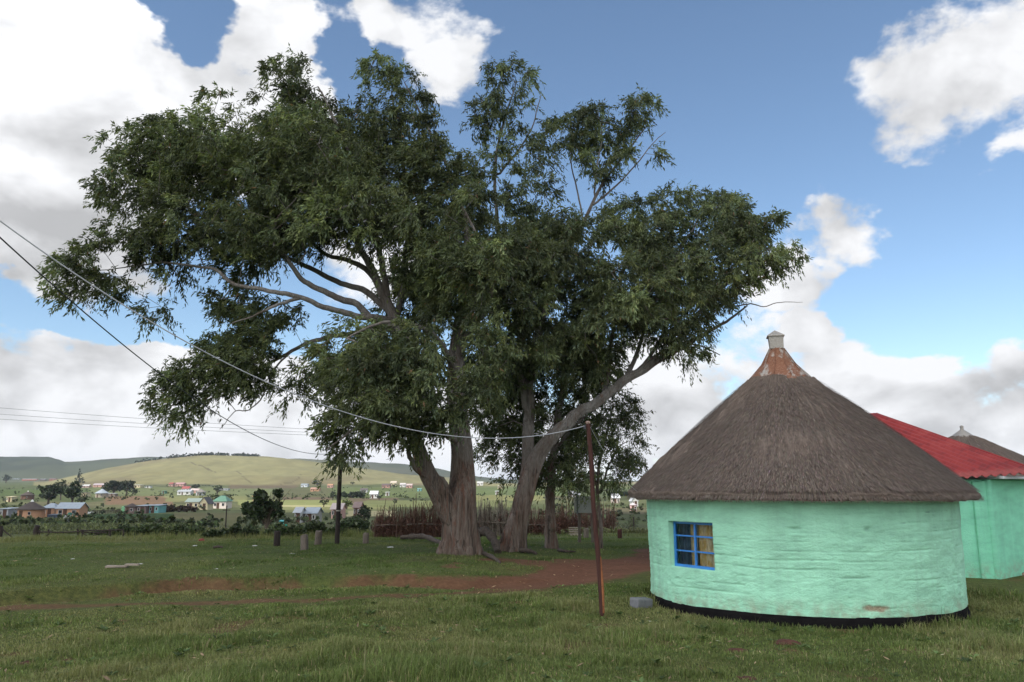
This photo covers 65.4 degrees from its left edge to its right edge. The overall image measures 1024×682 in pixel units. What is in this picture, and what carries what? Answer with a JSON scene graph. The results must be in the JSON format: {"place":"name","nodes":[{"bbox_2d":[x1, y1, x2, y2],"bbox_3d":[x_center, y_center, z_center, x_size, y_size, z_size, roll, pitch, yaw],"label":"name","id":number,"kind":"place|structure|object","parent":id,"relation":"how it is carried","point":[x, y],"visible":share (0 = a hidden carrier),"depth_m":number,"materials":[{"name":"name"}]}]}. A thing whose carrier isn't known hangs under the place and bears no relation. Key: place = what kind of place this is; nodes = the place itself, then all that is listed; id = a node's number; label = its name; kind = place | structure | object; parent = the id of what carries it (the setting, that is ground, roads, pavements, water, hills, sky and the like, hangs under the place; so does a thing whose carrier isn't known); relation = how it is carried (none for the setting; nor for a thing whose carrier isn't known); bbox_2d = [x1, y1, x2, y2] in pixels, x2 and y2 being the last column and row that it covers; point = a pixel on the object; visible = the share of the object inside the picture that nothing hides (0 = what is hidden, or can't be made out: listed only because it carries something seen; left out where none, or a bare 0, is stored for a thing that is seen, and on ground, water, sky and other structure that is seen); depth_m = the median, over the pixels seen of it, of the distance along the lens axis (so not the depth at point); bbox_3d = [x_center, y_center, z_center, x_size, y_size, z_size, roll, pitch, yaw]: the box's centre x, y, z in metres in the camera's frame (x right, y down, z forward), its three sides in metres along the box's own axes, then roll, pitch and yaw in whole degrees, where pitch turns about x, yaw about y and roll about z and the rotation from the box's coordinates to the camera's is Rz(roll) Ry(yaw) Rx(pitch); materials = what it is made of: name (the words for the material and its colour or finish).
{"place":"outdoors","nodes":[
{"label":"outdoors","id":0,"kind":"place"},
{"bbox_2d":[0,517,197,534],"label":"maize field","id":1,"kind":"structure","parent":0,"point":[52,526],"depth_m":80.96,"materials":[{"name":"green plant"}]},
{"bbox_2d":[6,408,314,429],"bbox_3d":[-25.822,5.979,61.938,43.385,2.691,0.021,1,-10,-5],"label":"overhead wire","id":2,"kind":"object","parent":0,"point":[142,418],"visible":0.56,"depth_m":61.56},
{"bbox_2d":[4,414,435,437],"bbox_3d":[-25.781,6.320,61.876,43.306,2.259,0.021,1,-10,-5],"label":"overhead wire","id":3,"kind":"object","parent":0,"point":[162,424],"visible":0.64,"depth_m":61.70,"materials":[{"name":"metal"}]},
{"bbox_2d":[5,419,442,439],"bbox_3d":[-25.749,6.599,61.824,43.246,1.954,0.021,1,-10,-5],"label":"overhead wire","id":4,"kind":"object","parent":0,"point":[161,428],"visible":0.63,"depth_m":61.55,"materials":[{"name":"metal"}]},
{"bbox_2d":[0,527,648,553],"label":"rank grass","id":5,"kind":"structure","parent":0,"point":[173,537],"depth_m":36.90,"materials":[{"name":"plant"}]},
{"bbox_2d":[0,542,1021,681],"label":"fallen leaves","id":6,"kind":"object","parent":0,"point":[106,678],"visible":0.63,"depth_m":13.08,"materials":[{"name":"brown plant"}]},
{"bbox_2d":[0,455,1023,681],"bbox_3d":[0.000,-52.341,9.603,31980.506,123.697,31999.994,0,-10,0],"label":"ground","id":7,"kind":"structure","parent":0,"point":[250,474],"depth_m":22.64,"materials":[{"name":"plant"}]},
{"bbox_2d":[0,507,18,517],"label":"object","id":8,"kind":"structure","parent":7,"relation":"on","point":[9,511],"depth_m":192.56,"materials":[{"name":"paint"}]},
{"bbox_2d":[6,496,16,501],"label":"block house","id":9,"kind":"structure","parent":7,"relation":"on","point":[9,498],"depth_m":355.88,"materials":[{"name":"paint"}]},
{"bbox_2d":[20,491,33,499],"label":"rondavel","id":10,"kind":"structure","parent":7,"relation":"on","point":[27,495],"depth_m":404.64,"materials":[{"name":"paint"}]},
{"bbox_2d":[15,499,46,518],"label":"rondavel","id":11,"kind":"structure","parent":7,"relation":"on","point":[35,510],"depth_m":189.78,"materials":[{"name":"paint"}]},
{"bbox_2d":[36,484,65,504],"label":"valley tree","id":12,"kind":"object","parent":7,"relation":"on","point":[53,491],"visible":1,"depth_m":322.44,"materials":[{"name":"green plant"}]},
{"bbox_2d":[44,503,57,516],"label":"block house","id":13,"kind":"structure","parent":7,"relation":"on","point":[51,507],"depth_m":197.39,"materials":[{"name":"paint"}]},
{"bbox_2d":[55,479,66,499],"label":"valley tree","id":14,"kind":"object","parent":7,"relation":"on","point":[59,484],"visible":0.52,"depth_m":393.18,"materials":[{"name":"green plant"}]},
{"bbox_2d":[0,525,123,536],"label":"pole fence","id":15,"kind":"object","parent":7,"relation":"on","point":[36,530],"visible":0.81,"depth_m":44.19,"materials":[{"name":"brown wood"}]},
{"bbox_2d":[55,502,89,516],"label":"block house","id":16,"kind":"structure","parent":7,"relation":"on","point":[80,508],"depth_m":192.89,"materials":[{"name":"paint"}]},
{"bbox_2d":[62,480,82,501],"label":"valley tree","id":17,"kind":"object","parent":7,"relation":"on","point":[71,492],"visible":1,"depth_m":308.99,"materials":[{"name":"green plant"}]},
{"bbox_2d":[75,469,84,482],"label":"valley tree","id":18,"kind":"object","parent":7,"relation":"on","point":[79,479],"visible":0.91,"depth_m":1000.38,"materials":[{"name":"green plant"}]},
{"bbox_2d":[75,492,86,501],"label":"valley tree","id":19,"kind":"object","parent":7,"relation":"on","point":[81,498],"visible":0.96,"depth_m":291.76,"materials":[{"name":"green plant"}]},
{"bbox_2d":[93,483,103,486],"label":"block house","id":20,"kind":"structure","parent":7,"relation":"on","point":[97,484],"depth_m":949.17,"materials":[{"name":"paint"}]},
{"bbox_2d":[95,489,108,497],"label":"rondavel","id":21,"kind":"structure","parent":7,"relation":"on","point":[101,493],"depth_m":460.82,"materials":[{"name":"paint"}]},
{"bbox_2d":[88,529,115,534],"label":"bush","id":22,"kind":"object","parent":7,"relation":"on","point":[100,533],"visible":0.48,"depth_m":49.48,"materials":[{"name":"green plant"}]},
{"bbox_2d":[88,509,119,514],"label":"livestock pen","id":23,"kind":"object","parent":7,"relation":"on","point":[113,511],"visible":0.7,"depth_m":218.50,"materials":[{"name":"paint"}]},
{"bbox_2d":[102,480,126,492],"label":"valley tree","id":24,"kind":"object","parent":7,"relation":"on","point":[113,485],"visible":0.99,"depth_m":530.25,"materials":[{"name":"green plant"}]},
{"bbox_2d":[105,563,139,567],"bbox_3d":[-10.646,6.140,21.798,1.008,0.115,0.277,-1,-10,6],"label":"plank pile","id":25,"kind":"object","parent":7,"relation":"on","point":[125,565],"visible":1,"depth_m":21.70,"materials":[{"name":"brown wood"}]},
{"bbox_2d":[111,523,138,534],"bbox_3d":[-24.230,11.882,50.065,2.206,0.869,1.219,2,-11,-10],"label":"bush","id":26,"kind":"object","parent":7,"relation":"on","point":[127,527],"visible":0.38,"depth_m":49.88,"materials":[{"name":"green plant"}]},
{"bbox_2d":[119,480,136,493],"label":"valley tree","id":27,"kind":"object","parent":7,"relation":"on","point":[130,484],"visible":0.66,"depth_m":555.37,"materials":[{"name":"green plant"}]},
{"bbox_2d":[124,503,137,513],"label":"rondavel","id":28,"kind":"structure","parent":7,"relation":"on","point":[131,507],"depth_m":218.25,"materials":[{"name":"paint"}]},
{"bbox_2d":[137,504,155,513],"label":"block house","id":29,"kind":"structure","parent":7,"relation":"on","point":[145,507],"depth_m":219.28,"materials":[{"name":"paint"}]},
{"bbox_2d":[129,523,164,535],"bbox_3d":[-21.244,11.185,47.056,2.465,0.896,1.248,0,-10,0],"label":"bush","id":30,"kind":"object","parent":7,"relation":"on","point":[148,528],"visible":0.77,"depth_m":46.84,"materials":[{"name":"green plant"}]},
{"bbox_2d":[149,504,167,512],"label":"block house","id":31,"kind":"structure","parent":7,"relation":"on","point":[158,508],"depth_m":220.94,"materials":[{"name":"paint"}]},
{"bbox_2d":[166,504,181,511],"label":"valley tree","id":32,"kind":"object","parent":7,"relation":"on","point":[170,508],"visible":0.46,"depth_m":234.07,"materials":[{"name":"green plant"}]},
{"bbox_2d":[164,523,204,535],"bbox_3d":[-19.057,11.020,46.413,2.326,0.897,1.396,0,-10,0],"label":"bush","id":33,"kind":"object","parent":7,"relation":"on","point":[176,529],"visible":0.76,"depth_m":46.21,"materials":[{"name":"green plant"}]},
{"bbox_2d":[177,490,193,494],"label":"block house","id":34,"kind":"structure","parent":7,"relation":"on","point":[182,492],"depth_m":566.52,"materials":[{"name":"paint"}]},
{"bbox_2d":[176,505,197,511],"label":"valley tree","id":35,"kind":"object","parent":7,"relation":"on","point":[187,508],"visible":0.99,"depth_m":229.27,"materials":[{"name":"green plant"}]},
{"bbox_2d":[185,498,201,507],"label":"block house","id":36,"kind":"structure","parent":7,"relation":"on","point":[194,502],"depth_m":254.44,"materials":[{"name":"paint"}]},
{"bbox_2d":[134,452,259,462],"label":"hill scrub","id":37,"kind":"object","parent":7,"relation":"on","point":[202,454],"visible":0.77,"depth_m":1500.53,"materials":[{"name":"green plant"}]},
{"bbox_2d":[196,489,205,494],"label":"rondavel","id":38,"kind":"structure","parent":7,"relation":"on","point":[201,491],"depth_m":550.02,"materials":[{"name":"paint"}]},
{"bbox_2d":[199,497,214,509],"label":"block house","id":39,"kind":"structure","parent":7,"relation":"on","point":[207,502],"depth_m":252.34,"materials":[{"name":"paint"}]},
{"bbox_2d":[201,528,226,537],"bbox_3d":[-14.593,9.527,39.379,1.400,0.600,0.789,1,-10,-8],"label":"bush","id":40,"kind":"object","parent":7,"relation":"on","point":[211,533],"visible":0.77,"depth_m":39.20,"materials":[{"name":"green plant"}]},
{"bbox_2d":[213,485,222,493],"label":"valley tree","id":41,"kind":"object","parent":7,"relation":"on","point":[217,488],"visible":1,"depth_m":560.55,"materials":[{"name":"green plant"}]},
{"bbox_2d":[213,496,232,508],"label":"block house","id":42,"kind":"structure","parent":7,"relation":"on","point":[221,502],"depth_m":275.57,"materials":[{"name":"paint"}]},
{"bbox_2d":[222,523,259,537],"bbox_3d":[-13.353,9.375,39.233,1.870,0.840,0.947,0,-10,0],"label":"bush","id":43,"kind":"object","parent":7,"relation":"on","point":[235,530],"visible":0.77,"depth_m":39.05,"materials":[{"name":"green plant"}]},
{"bbox_2d":[240,488,285,529],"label":"shade tree","id":44,"kind":"object","parent":7,"relation":"on","point":[259,507],"visible":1,"depth_m":73.73,"materials":[{"name":"green plant"}]},
{"bbox_2d":[273,531,280,545],"bbox_3d":[-9.450,8.049,32.012,0.259,0.847,0.260,-10,-14,42],"label":"wooden stump","id":45,"kind":"object","parent":7,"relation":"on","point":[277,534],"visible":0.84,"depth_m":31.95,"materials":[{"name":"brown wood"}]},
{"bbox_2d":[35,42,532,555],"bbox_3d":[-7.596,-1.838,27.806,16.853,18.586,9.580,0,-10,0],"label":"gum tree","id":46,"kind":"object","parent":7,"relation":"on","point":[305,186],"visible":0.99,"depth_m":26.70,"materials":[{"name":"green plant"}]},
{"bbox_2d":[276,224,295,237],"bbox_3d":[-7.773,-3.802,27.679,0.982,0.580,0.911,0,-10,0],"label":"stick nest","id":47,"kind":"object","parent":46,"relation":"on","point":[280,233],"visible":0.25,"depth_m":27.44,"materials":[{"name":"brown wood"}]},
{"bbox_2d":[263,522,305,536],"bbox_3d":[-11.406,9.521,39.965,2.273,0.901,1.080,0,-10,0],"label":"bush","id":48,"kind":"object","parent":7,"relation":"on","point":[284,529],"visible":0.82,"depth_m":39.85,"materials":[{"name":"green plant"}]},
{"bbox_2d":[292,507,305,522],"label":"block house","id":49,"kind":"structure","parent":7,"relation":"on","point":[298,511],"depth_m":157.97,"materials":[{"name":"paint"}]},
{"bbox_2d":[300,534,308,550],"bbox_3d":[-7.526,7.449,28.994,0.304,0.825,0.304,10,-14,-44],"label":"wooden stump","id":50,"kind":"object","parent":7,"relation":"on","point":[303,541],"visible":0.77,"depth_m":28.92,"materials":[{"name":"grey wood"}]},
{"bbox_2d":[296,517,327,534],"bbox_3d":[-10.722,10.010,42.767,1.617,1.102,1.560,9,-14,-41],"label":"bush","id":51,"kind":"object","parent":7,"relation":"on","point":[314,524],"visible":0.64,"depth_m":42.33,"materials":[{"name":"green plant"}]},
{"bbox_2d":[303,507,323,521],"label":"block house","id":52,"kind":"structure","parent":7,"relation":"on","point":[312,512],"depth_m":160.66,"materials":[{"name":"paint"}]},
{"bbox_2d":[314,530,321,544],"bbox_3d":[-8.026,8.241,32.888,0.299,0.844,0.299,10,-14,-43],"label":"wooden stump","id":53,"kind":"object","parent":7,"relation":"on","point":[318,537],"visible":0.78,"depth_m":32.81,"materials":[{"name":"grey wood"}]},
{"bbox_2d":[0,484,647,529],"bbox_3d":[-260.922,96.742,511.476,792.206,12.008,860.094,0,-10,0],"label":"valley scrub","id":54,"kind":"object","parent":7,"relation":"on","point":[142,518],"visible":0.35,"depth_m":149.17,"materials":[{"name":"green plant"}]},
{"bbox_2d":[319,499,328,506],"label":"valley tree","id":55,"kind":"object","parent":7,"relation":"on","point":[324,502],"visible":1,"depth_m":288.59,"materials":[{"name":"green plant"}]},
{"bbox_2d":[0,537,648,602],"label":"lawn grass","id":56,"kind":"structure","parent":7,"relation":"on","point":[20,580],"depth_m":24.08,"materials":[{"name":"plant"}]},
{"bbox_2d":[3,522,647,534],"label":"field weeds","id":57,"kind":"object","parent":7,"relation":"on","point":[605,530],"visible":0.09,"depth_m":52.13,"materials":[{"name":"green plant"}]},
{"bbox_2d":[326,526,348,535],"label":"bush","id":58,"kind":"object","parent":7,"relation":"on","point":[330,529],"visible":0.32,"depth_m":41.81,"materials":[{"name":"green plant"}]},
{"bbox_2d":[335,450,341,543],"bbox_3d":[-7.227,6.754,33.289,0.440,4.366,0.228,0,-10,0],"label":"utility pole","id":59,"kind":"object","parent":7,"relation":"on","point":[338,515],"visible":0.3,"depth_m":33.18,"materials":[{"name":"brown wood"}]},
{"bbox_2d":[0,237,313,453],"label":"overhead wire","id":60,"kind":"object","parent":59,"relation":"attached to","point":[5,242],"visible":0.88,"depth_m":13.54,"materials":[{"name":"metal"}]},
{"bbox_2d":[330,503,346,518],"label":"block house","id":61,"kind":"structure","parent":7,"relation":"on","point":[333,508],"depth_m":185.71,"materials":[{"name":"paint"}]},
{"bbox_2d":[342,499,352,508],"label":"valley tree","id":62,"kind":"object","parent":7,"relation":"on","point":[346,502],"visible":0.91,"depth_m":267.69,"materials":[{"name":"green plant"}]},
{"bbox_2d":[335,491,365,497],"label":"valley tree","id":63,"kind":"object","parent":7,"relation":"on","point":[353,494],"visible":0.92,"depth_m":450.58,"materials":[{"name":"green plant"}]},
{"bbox_2d":[332,518,369,531],"bbox_3d":[-9.714,11.223,48.061,2.345,1.188,1.392,0,-10,0],"label":"bush","id":64,"kind":"object","parent":7,"relation":"on","point":[349,523],"visible":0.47,"depth_m":47.94,"materials":[{"name":"green plant"}]},
{"bbox_2d":[352,502,363,515],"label":"block house","id":65,"kind":"structure","parent":7,"relation":"on","point":[356,506],"depth_m":194.73,"materials":[{"name":"paint"}]},
{"bbox_2d":[357,504,372,519],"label":"valley tree","id":66,"kind":"object","parent":7,"relation":"on","point":[364,512],"visible":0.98,"depth_m":149.49,"materials":[{"name":"green plant"}]},
{"bbox_2d":[363,532,368,543],"bbox_3d":[-6.044,8.281,32.965,0.250,0.705,0.251,10,-14,-43],"label":"wooden stump","id":67,"kind":"object","parent":7,"relation":"on","point":[365,537],"visible":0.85,"depth_m":32.91,"materials":[{"name":"grey wood"}]},
{"bbox_2d":[369,491,378,497],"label":"block house","id":68,"kind":"structure","parent":7,"relation":"on","point":[373,494],"depth_m":442.19,"materials":[{"name":"paint"}]},
{"bbox_2d":[369,501,417,537],"bbox_3d":[-5.767,9.065,40.198,2.923,2.179,1.284,0,-10,0],"label":"brushwood fence","id":69,"kind":"object","parent":7,"relation":"on","point":[392,526],"visible":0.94,"depth_m":39.99,"materials":[{"name":"brown wood"}]},
{"bbox_2d":[400,533,440,543],"bbox_3d":[-3.406,8.223,33.024,0.837,0.294,5.299,5,-12,-27],"label":"fallen log","id":70,"kind":"object","parent":7,"relation":"on","point":[421,536],"visible":0.77,"depth_m":34.53,"materials":[{"name":"wood"}]},
{"bbox_2d":[402,493,441,536],"bbox_3d":[-4.245,8.862,40.026,2.735,2.413,1.396,0,-10,0],"label":"brushwood fence","id":71,"kind":"object","parent":7,"relation":"on","point":[433,527],"visible":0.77,"depth_m":39.83,"materials":[{"name":"brown wood"}]},
{"bbox_2d":[478,526,501,553],"bbox_3d":[-0.754,7.042,28.143,0.472,0.921,2.022,4,-11,-23],"label":"fallen log","id":72,"kind":"object","parent":7,"relation":"on","point":[489,534],"visible":0.88,"depth_m":28.07,"materials":[{"name":"wood"}]},
{"bbox_2d":[482,551,500,563],"bbox_3d":[-0.634,6.748,24.882,0.164,0.176,3.271,2,-11,-11],"label":"fallen log","id":73,"kind":"object","parent":7,"relation":"on","point":[490,556],"visible":0.93,"depth_m":24.68,"materials":[{"name":"wood"}]},
{"bbox_2d":[476,493,509,535],"bbox_3d":[-1.366,9.294,42.516,2.681,2.613,1.344,0,-10,0],"label":"brushwood fence","id":74,"kind":"object","parent":7,"relation":"on","point":[497,522],"visible":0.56,"depth_m":42.35,"materials":[{"name":"brown wood"}]},
{"bbox_2d":[0,571,1023,681],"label":"grass","id":75,"kind":"structure","parent":7,"relation":"on","point":[389,663],"depth_m":11.40,"materials":[{"name":"plant"}]},
{"bbox_2d":[6,584,1023,681],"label":"broadleaf weeds","id":76,"kind":"object","parent":7,"relation":"on","point":[509,658],"visible":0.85,"depth_m":12.16,"materials":[{"name":"green plant"}]},
{"bbox_2d":[493,505,544,534],"bbox_3d":[0.638,10.480,46.323,3.589,1.978,1.368,0,-10,0],"label":"brushwood fence","id":77,"kind":"object","parent":7,"relation":"on","point":[537,526],"visible":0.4,"depth_m":46.19,"materials":[{"name":"brown wood"}]},
{"bbox_2d":[31,581,1023,681],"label":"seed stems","id":78,"kind":"object","parent":7,"relation":"on","point":[602,633],"visible":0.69,"depth_m":11.59,"materials":[{"name":"beige plant"}]},
{"bbox_2d":[518,547,537,554],"bbox_3d":[0.580,7.290,27.669,0.187,0.203,0.870,9,-14,-41],"label":"fallen log","id":79,"kind":"object","parent":7,"relation":"on","point":[522,550],"visible":1,"depth_m":27.65,"materials":[{"name":"wood"}]},
{"bbox_2d":[473,335,611,548],"bbox_3d":[0.999,3.222,31.674,6.003,10.192,4.571,-4,-11,23],"label":"gum tree","id":80,"kind":"object","parent":7,"relation":"on","point":[567,474],"visible":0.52,"depth_m":30.59,"materials":[{"name":"green plant"}]},
{"bbox_2d":[557,549,575,552],"bbox_3d":[1.818,7.487,28.433,0.858,0.133,0.540,-9,-14,41],"label":"fallen log","id":81,"kind":"object","parent":7,"relation":"on","point":[562,550],"visible":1,"depth_m":28.17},
{"bbox_2d":[555,497,583,534],"bbox_3d":[3.655,11.122,51.235,2.295,2.888,1.406,0,-10,0],"label":"brushwood fence","id":82,"kind":"object","parent":7,"relation":"on","point":[562,521],"visible":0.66,"depth_m":50.98,"materials":[{"name":"brown plant"}]},
{"bbox_2d":[569,527,581,535],"bbox_3d":[3.430,10.282,43.291,0.699,0.605,0.234,1,-10,-5],"label":"broken pallet","id":83,"kind":"object","parent":7,"relation":"on","point":[574,531],"visible":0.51,"depth_m":43.30,"materials":[{"name":"grey wood"}]},
{"bbox_2d":[574,495,593,542],"bbox_3d":[3.035,7.606,33.528,0.827,2.292,0.180,0,-10,0],"label":"notice board","id":84,"kind":"object","parent":7,"relation":"on","point":[582,507],"visible":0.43,"depth_m":33.55,"materials":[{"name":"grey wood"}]},
{"bbox_2d":[584,528,588,537],"bbox_3d":[3.553,9.313,38.124,0.244,0.750,0.244,10,-14,-43],"label":"wooden stump","id":85,"kind":"object","parent":7,"relation":"on","point":[586,532],"visible":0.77,"depth_m":38.06,"materials":[{"name":"grey wood"}]},
{"bbox_2d":[583,421,604,615],"bbox_3d":[1.504,3.512,14.590,0.332,4.096,0.121,0,-10,0],"label":"leaning pole","id":86,"kind":"object","parent":7,"relation":"on","point":[587,426],"visible":0.88,"depth_m":14.60,"materials":[{"name":"orange wood"}]},
{"bbox_2d":[0,220,583,438],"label":"overhead wire","id":87,"kind":"object","parent":86,"relation":"attached to","point":[242,370],"visible":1,"depth_m":10.30,"materials":[{"name":"metal"}]},
{"bbox_2d":[577,497,617,532],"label":"brushwood fence","id":88,"kind":"object","parent":7,"relation":"on","point":[587,522],"visible":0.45,"depth_m":65.71,"materials":[{"name":"brown plant"}]},
{"bbox_2d":[558,385,658,548],"bbox_3d":[3.721,4.894,31.688,4.331,7.012,3.761,0,-10,0],"label":"gum tree","id":89,"kind":"object","parent":7,"relation":"on","point":[630,462],"visible":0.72,"depth_m":31.48,"materials":[{"name":"green plant"}]},
{"bbox_2d":[610,495,619,502],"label":"block house","id":90,"kind":"structure","parent":7,"relation":"on","point":[617,499],"depth_m":349.88,"materials":[{"name":"paint"}]},
{"bbox_2d":[617,529,621,537],"bbox_3d":[5.112,9.271,37.820,0.221,0.686,0.222,-9,-14,42],"label":"wooden stump","id":91,"kind":"object","parent":7,"relation":"on","point":[619,533],"visible":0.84,"depth_m":37.77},
{"bbox_2d":[612,513,638,528],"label":"bush","id":92,"kind":"object","parent":7,"relation":"on","point":[631,520],"visible":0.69,"depth_m":124.82,"materials":[{"name":"green plant"}]},
{"bbox_2d":[439,50,813,551],"bbox_3d":[4.088,-1.926,30.280,13.726,19.987,8.677,0,-10,0],"label":"gum tree","id":93,"kind":"object","parent":7,"relation":"on","point":[543,247],"visible":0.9,"depth_m":29.14,"materials":[{"name":"green plant"}]},
{"bbox_2d":[630,503,636,510],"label":"rondavel","id":94,"kind":"structure","parent":7,"relation":"on","point":[633,505],"depth_m":247.31,"materials":[{"name":"paint"}]},
{"bbox_2d":[629,498,638,506],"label":"block house","id":95,"kind":"structure","parent":7,"relation":"on","point":[633,500],"depth_m":290.79,"materials":[{"name":"paint"}]},
{"bbox_2d":[630,597,652,607],"bbox_3d":[2.520,5.126,15.550,0.370,0.220,0.280,9,-12,-28],"label":"stone block","id":96,"kind":"object","parent":7,"relation":"on","point":[643,602],"depth_m":15.45,"materials":[{"name":"stone"}]},
{"bbox_2d":[725,648,748,652],"bbox_3d":[3.114,4.285,11.037,0.378,0.068,0.356,0,-10,0],"label":"soil mound","id":97,"kind":"object","parent":7,"relation":"on","point":[735,649],"visible":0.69,"depth_m":10.99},
{"bbox_2d":[736,676,756,680],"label":"soil mound","id":98,"kind":"object","parent":7,"relation":"on","point":[739,677],"visible":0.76,"depth_m":8.78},
{"bbox_2d":[773,639,800,645],"bbox_3d":[4.040,4.433,11.730,0.446,0.078,0.416,0,-10,0],"label":"soil mound","id":99,"kind":"object","parent":7,"relation":"on","point":[784,641],"visible":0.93,"depth_m":11.65,"materials":[{"name":"soil"}]},
{"bbox_2d":[627,330,984,629],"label":"rondavel","id":100,"kind":"structure","parent":7,"relation":"on","point":[780,486],"depth_m":14.02,"materials":[{"name":"green paint"}]},
{"bbox_2d":[673,521,714,570],"bbox_3d":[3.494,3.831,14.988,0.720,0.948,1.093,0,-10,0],"label":"window","id":101,"kind":"structure","parent":100,"relation":"in","point":[693,541],"depth_m":14.98,"materials":[{"name":"blue paint"}]},
{"bbox_2d":[869,413,1023,578],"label":"red roofed house","id":102,"kind":"structure","parent":7,"relation":"on","point":[964,460],"depth_m":20.55,"materials":[{"name":"paint"}]},
{"bbox_2d":[948,425,1023,476],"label":"rondavel","id":103,"kind":"structure","parent":7,"relation":"on","point":[962,435],"depth_m":30.56,"materials":[{"name":"plant"}]},
{"bbox_2d":[962,476,1023,578],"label":"flat roofed annexe","id":104,"kind":"structure","parent":7,"relation":"on","point":[1005,499],"depth_m":20.67,"materials":[{"name":"paint"}]},
{"bbox_2d":[0,0,1023,480],"label":"sky","id":105,"kind":"structure","parent":0,"point":[890,133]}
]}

